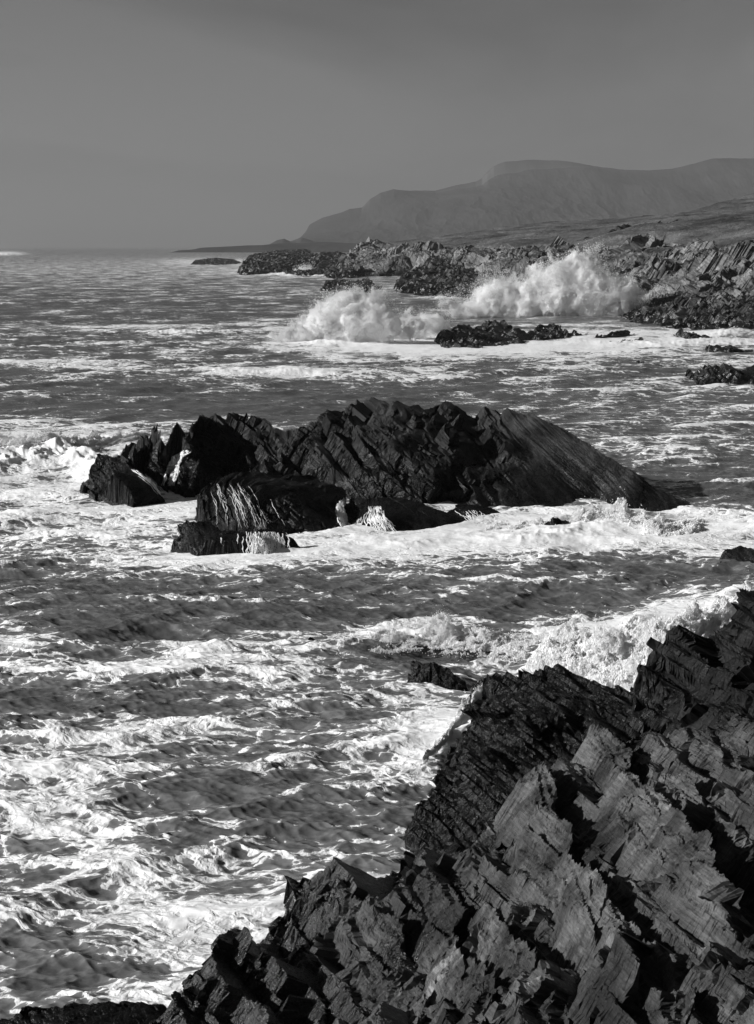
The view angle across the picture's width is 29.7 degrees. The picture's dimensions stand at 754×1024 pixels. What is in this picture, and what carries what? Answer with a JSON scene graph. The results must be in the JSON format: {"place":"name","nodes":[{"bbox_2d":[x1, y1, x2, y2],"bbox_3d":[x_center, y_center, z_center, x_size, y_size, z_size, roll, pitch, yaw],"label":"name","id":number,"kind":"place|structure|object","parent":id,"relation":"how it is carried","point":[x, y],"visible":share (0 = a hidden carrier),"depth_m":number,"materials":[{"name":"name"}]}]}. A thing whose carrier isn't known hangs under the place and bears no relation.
{"place":"outdoors","nodes":[
{"label":"outdoors","id":0,"kind":"place"},
{"bbox_2d":[174,242,386,252],"bbox_3d":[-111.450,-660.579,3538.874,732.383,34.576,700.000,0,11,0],"label":"headland","id":1,"kind":"structure","parent":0,"point":[327,247],"depth_m":3379.55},
{"bbox_2d":[271,238,315,243],"bbox_3d":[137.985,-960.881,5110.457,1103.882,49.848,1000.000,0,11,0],"label":"headland","id":2,"kind":"structure","parent":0,"point":[302,240],"depth_m":5059.52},
{"bbox_2d":[0,247,753,1018],"bbox_3d":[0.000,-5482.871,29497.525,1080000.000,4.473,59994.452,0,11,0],"label":"sea","id":3,"kind":"structure","parent":0,"point":[198,755],"depth_m":50.41,"materials":[{"name":"liquid"}]},
{"bbox_2d":[0,1001,166,1023],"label":"rock ledge","id":4,"kind":"object","parent":3,"relation":"in","point":[121,1012],"visible":0.94,"depth_m":21.42,"materials":[{"name":"black stone"}]},
{"bbox_2d":[0,425,188,449],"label":"breaking wave","id":5,"kind":"object","parent":3,"relation":"on","point":[97,442],"visible":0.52,"depth_m":85.95,"materials":[{"name":"white liquid"}]},
{"bbox_2d":[79,453,165,507],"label":"sea rock","id":6,"kind":"object","parent":3,"relation":"in","point":[113,481],"visible":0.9,"depth_m":68.77,"materials":[{"name":"stone"}]},
{"bbox_2d":[131,469,163,494],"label":"waterfall","id":7,"kind":"structure","parent":6,"relation":"on","point":[153,483],"depth_m":69.09,"materials":[{"name":"white liquid"}]},
{"bbox_2d":[191,258,241,264],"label":"sea rock","id":8,"kind":"object","parent":3,"relation":"in","point":[217,261],"visible":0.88,"depth_m":1096.49,"materials":[{"name":"stone"}]},
{"bbox_2d":[170,520,299,555],"bbox_3d":[-5.585,1.403,56.829,6.104,1.973,2.708,0,11,0],"label":"sea rock","id":9,"kind":"object","parent":3,"relation":"in","point":[200,538],"visible":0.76,"depth_m":56.60,"materials":[{"name":"stone"}]},
{"bbox_2d":[221,531,289,553],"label":"waterfall","id":10,"kind":"structure","parent":9,"relation":"on","point":[264,542],"depth_m":56.22,"materials":[{"name":"white liquid"}]},
{"bbox_2d":[194,471,346,533],"bbox_3d":[-4.731,3.926,63.614,7.632,11.197,6.959,0,11,0],"label":"sea rock","id":11,"kind":"object","parent":3,"relation":"in","point":[303,503],"visible":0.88,"depth_m":61.49,"materials":[{"name":"stone"}]},
{"bbox_2d":[212,484,281,526],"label":"waterfall","id":12,"kind":"structure","parent":11,"relation":"on","point":[218,490],"depth_m":61.05,"materials":[{"name":"white liquid"}]},
{"bbox_2d":[253,521,291,534],"bbox_3d":[-4.388,1.071,59.822,2.279,1.431,1.118,0,11,0],"label":"sea rock","id":13,"kind":"object","parent":3,"relation":"in","point":[281,528],"visible":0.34,"depth_m":59.66,"materials":[{"name":"stone"}]},
{"bbox_2d":[236,249,360,278],"bbox_3d":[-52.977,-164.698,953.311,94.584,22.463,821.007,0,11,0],"label":"rocky headland","id":14,"kind":"structure","parent":3,"relation":"in","point":[285,261],"depth_m":694.09,"materials":[{"name":"stone"}]},
{"bbox_2d":[294,261,313,270],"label":"spray burst","id":15,"kind":"object","parent":3,"relation":"on","point":[300,266],"visible":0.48,"depth_m":640.42,"materials":[{"name":"white liquid"}]},
{"bbox_2d":[320,277,378,292],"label":"sea rock","id":16,"kind":"object","parent":3,"relation":"in","point":[329,285],"visible":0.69,"depth_m":420.93,"materials":[{"name":"stone"}]},
{"bbox_2d":[268,275,431,343],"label":"spray burst","id":17,"kind":"object","parent":3,"relation":"on","point":[348,328],"visible":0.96,"depth_m":178.13,"materials":[{"name":"white liquid"}]},
{"bbox_2d":[117,396,690,511],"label":"rock island","id":18,"kind":"object","parent":3,"relation":"in","point":[373,447],"visible":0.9,"depth_m":69.82,"materials":[{"name":"stone"}]},
{"bbox_2d":[161,450,190,485],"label":"waterfall","id":19,"kind":"structure","parent":18,"relation":"on","point":[173,466],"depth_m":71.90,"materials":[{"name":"white liquid"}]},
{"bbox_2d":[345,496,467,530],"bbox_3d":[1.108,0.494,61.919,6.866,2.062,3.966,3,11,14],"label":"sea rock","id":20,"kind":"object","parent":3,"relation":"in","point":[401,514],"visible":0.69,"depth_m":61.72,"materials":[{"name":"stone"}]},
{"bbox_2d":[335,498,350,526],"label":"waterfall","id":21,"kind":"structure","parent":20,"relation":"on","point":[342,519],"depth_m":61.91,"materials":[{"name":"white liquid"}]},
{"bbox_2d":[364,506,394,530],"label":"waterfall","id":22,"kind":"structure","parent":20,"relation":"on","point":[381,518],"depth_m":60.41,"materials":[{"name":"white liquid"}]},
{"bbox_2d":[389,298,455,339],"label":"spray burst","id":23,"kind":"object","parent":3,"relation":"on","point":[430,318],"visible":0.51,"depth_m":186.33,"materials":[{"name":"white liquid"}]},
{"bbox_2d":[321,604,543,665],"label":"breaking wave","id":24,"kind":"object","parent":3,"relation":"on","point":[496,643],"visible":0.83,"depth_m":43.36,"materials":[{"name":"white liquid"}]},
{"bbox_2d":[407,660,468,691],"bbox_3d":[1.668,5.101,39.943,2.276,1.835,1.048,4,11,21],"label":"sea rock","id":25,"kind":"object","parent":3,"relation":"in","point":[438,675],"visible":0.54,"depth_m":39.82,"materials":[{"name":"stone"}]},
{"bbox_2d":[419,682,482,766],"bbox_3d":[2.288,4.873,36.007,0.668,1.163,6.996,4,11,23],"label":"spray burst","id":26,"kind":"object","parent":3,"relation":"on","point":[440,743],"visible":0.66,"depth_m":35.24,"materials":[{"name":"white liquid"}]},
{"bbox_2d":[149,713,753,1023],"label":"rock outcrop","id":27,"kind":"object","parent":3,"relation":"in","point":[602,876],"visible":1,"depth_m":19.45,"materials":[{"name":"stone"}]},
{"bbox_2d":[393,257,546,297],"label":"rocky headland","id":28,"kind":"structure","parent":3,"relation":"in","point":[433,276],"depth_m":392.93,"materials":[{"name":"stone"}]},
{"bbox_2d":[447,504,499,518],"bbox_3d":[4.210,0.412,63.625,2.853,1.363,3.682,7,13,32],"label":"sea rock","id":29,"kind":"object","parent":3,"relation":"in","point":[462,509],"visible":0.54,"depth_m":63.48,"materials":[{"name":"stone"}]},
{"bbox_2d":[455,510,484,520],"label":"waterfall","id":30,"kind":"structure","parent":29,"relation":"on","point":[469,516],"depth_m":62.53,"materials":[{"name":"white liquid"}]},
{"bbox_2d":[434,255,518,310],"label":"spray veil","id":31,"kind":"object","parent":3,"relation":"on","point":[508,276],"visible":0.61,"depth_m":268.53,"materials":[{"name":"white liquid"}]},
{"bbox_2d":[434,319,587,347],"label":"sea rock","id":32,"kind":"object","parent":3,"relation":"in","point":[489,333],"visible":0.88,"depth_m":185.81,"materials":[{"name":"stone"}]},
{"bbox_2d":[402,664,645,857],"bbox_3d":[4.288,5.551,31.858,7.967,3.181,13.260,0,11,0],"label":"rock ledge","id":33,"kind":"object","parent":3,"relation":"in","point":[523,723],"visible":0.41,"depth_m":31.05,"materials":[{"name":"black stone"}]},
{"bbox_2d":[433,238,671,316],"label":"spray burst","id":34,"kind":"object","parent":3,"relation":"on","point":[521,307],"visible":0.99,"depth_m":248.54,"materials":[{"name":"white liquid"}]},
{"bbox_2d":[544,517,568,524],"bbox_3d":[7.816,1.022,60.924,2.091,1.705,1.328,-4,11,-23],"label":"sea rock","id":35,"kind":"object","parent":3,"relation":"in","point":[556,521],"visible":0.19,"depth_m":60.72,"materials":[{"name":"stone"}]},
{"bbox_2d":[485,486,706,546],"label":"breaking wave","id":36,"kind":"object","parent":3,"relation":"on","point":[685,525],"visible":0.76,"depth_m":61.10,"materials":[{"name":"white liquid"}]},
{"bbox_2d":[521,597,689,691],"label":"breaking wave","id":37,"kind":"object","parent":3,"relation":"on","point":[560,645],"visible":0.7,"depth_m":40.58,"materials":[{"name":"white liquid"}]},
{"bbox_2d":[595,330,629,337],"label":"sea rock","id":38,"kind":"object","parent":3,"relation":"in","point":[620,333],"visible":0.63,"depth_m":193.40,"materials":[{"name":"stone"}]},
{"bbox_2d":[609,337,643,342],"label":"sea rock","id":39,"kind":"object","parent":3,"relation":"in","point":[640,338],"visible":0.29,"depth_m":183.41,"materials":[{"name":"stone"}]},
{"bbox_2d":[619,287,753,329],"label":"rock shelf","id":40,"kind":"object","parent":3,"relation":"in","point":[726,312],"visible":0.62,"depth_m":222.09,"materials":[{"name":"stone"}]},
{"bbox_2d":[622,576,753,645],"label":"breaking wave","id":41,"kind":"object","parent":3,"relation":"on","point":[719,611],"visible":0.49,"depth_m":45.00,"materials":[{"name":"white liquid"}]},
{"bbox_2d":[628,588,753,771],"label":"rock crag","id":42,"kind":"structure","parent":3,"relation":"in","point":[688,678],"depth_m":29.30,"materials":[{"name":"black stone"}]},
{"bbox_2d":[674,327,709,338],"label":"sea rock","id":43,"kind":"object","parent":3,"relation":"in","point":[680,333],"visible":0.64,"depth_m":190.34,"materials":[{"name":"stone"}]},
{"bbox_2d":[684,363,753,384],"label":"sea rock","id":44,"kind":"object","parent":3,"relation":"in","point":[722,373],"visible":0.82,"depth_m":129.16,"materials":[{"name":"stone"}]},
{"bbox_2d":[705,344,752,352],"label":"sea rock","id":45,"kind":"object","parent":3,"relation":"in","point":[719,348],"visible":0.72,"depth_m":167.10,"materials":[{"name":"stone"}]},
{"bbox_2d":[720,546,753,562],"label":"sea rock","id":46,"kind":"object","parent":3,"relation":"in","point":[741,554],"visible":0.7,"depth_m":55.07,"materials":[{"name":"stone"}]},
{"bbox_2d":[0,0,753,246],"label":"sky","id":47,"kind":"structure","parent":0,"point":[124,123],"materials":[{"name":"grey"}]},
{"bbox_2d":[291,158,753,242],"bbox_3d":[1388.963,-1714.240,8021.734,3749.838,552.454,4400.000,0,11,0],"label":"hill","id":48,"kind":"structure","parent":0,"point":[511,193],"depth_m":7268.81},
{"bbox_2d":[330,193,753,318],"bbox_3d":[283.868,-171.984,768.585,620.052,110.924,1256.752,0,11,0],"label":"coast","id":49,"kind":"structure","parent":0,"point":[695,253],"depth_m":402.12},
{"bbox_2d":[608,221,661,232],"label":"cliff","id":50,"kind":"structure","parent":0,"point":[622,227],"depth_m":420.83,"materials":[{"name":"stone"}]}
]}

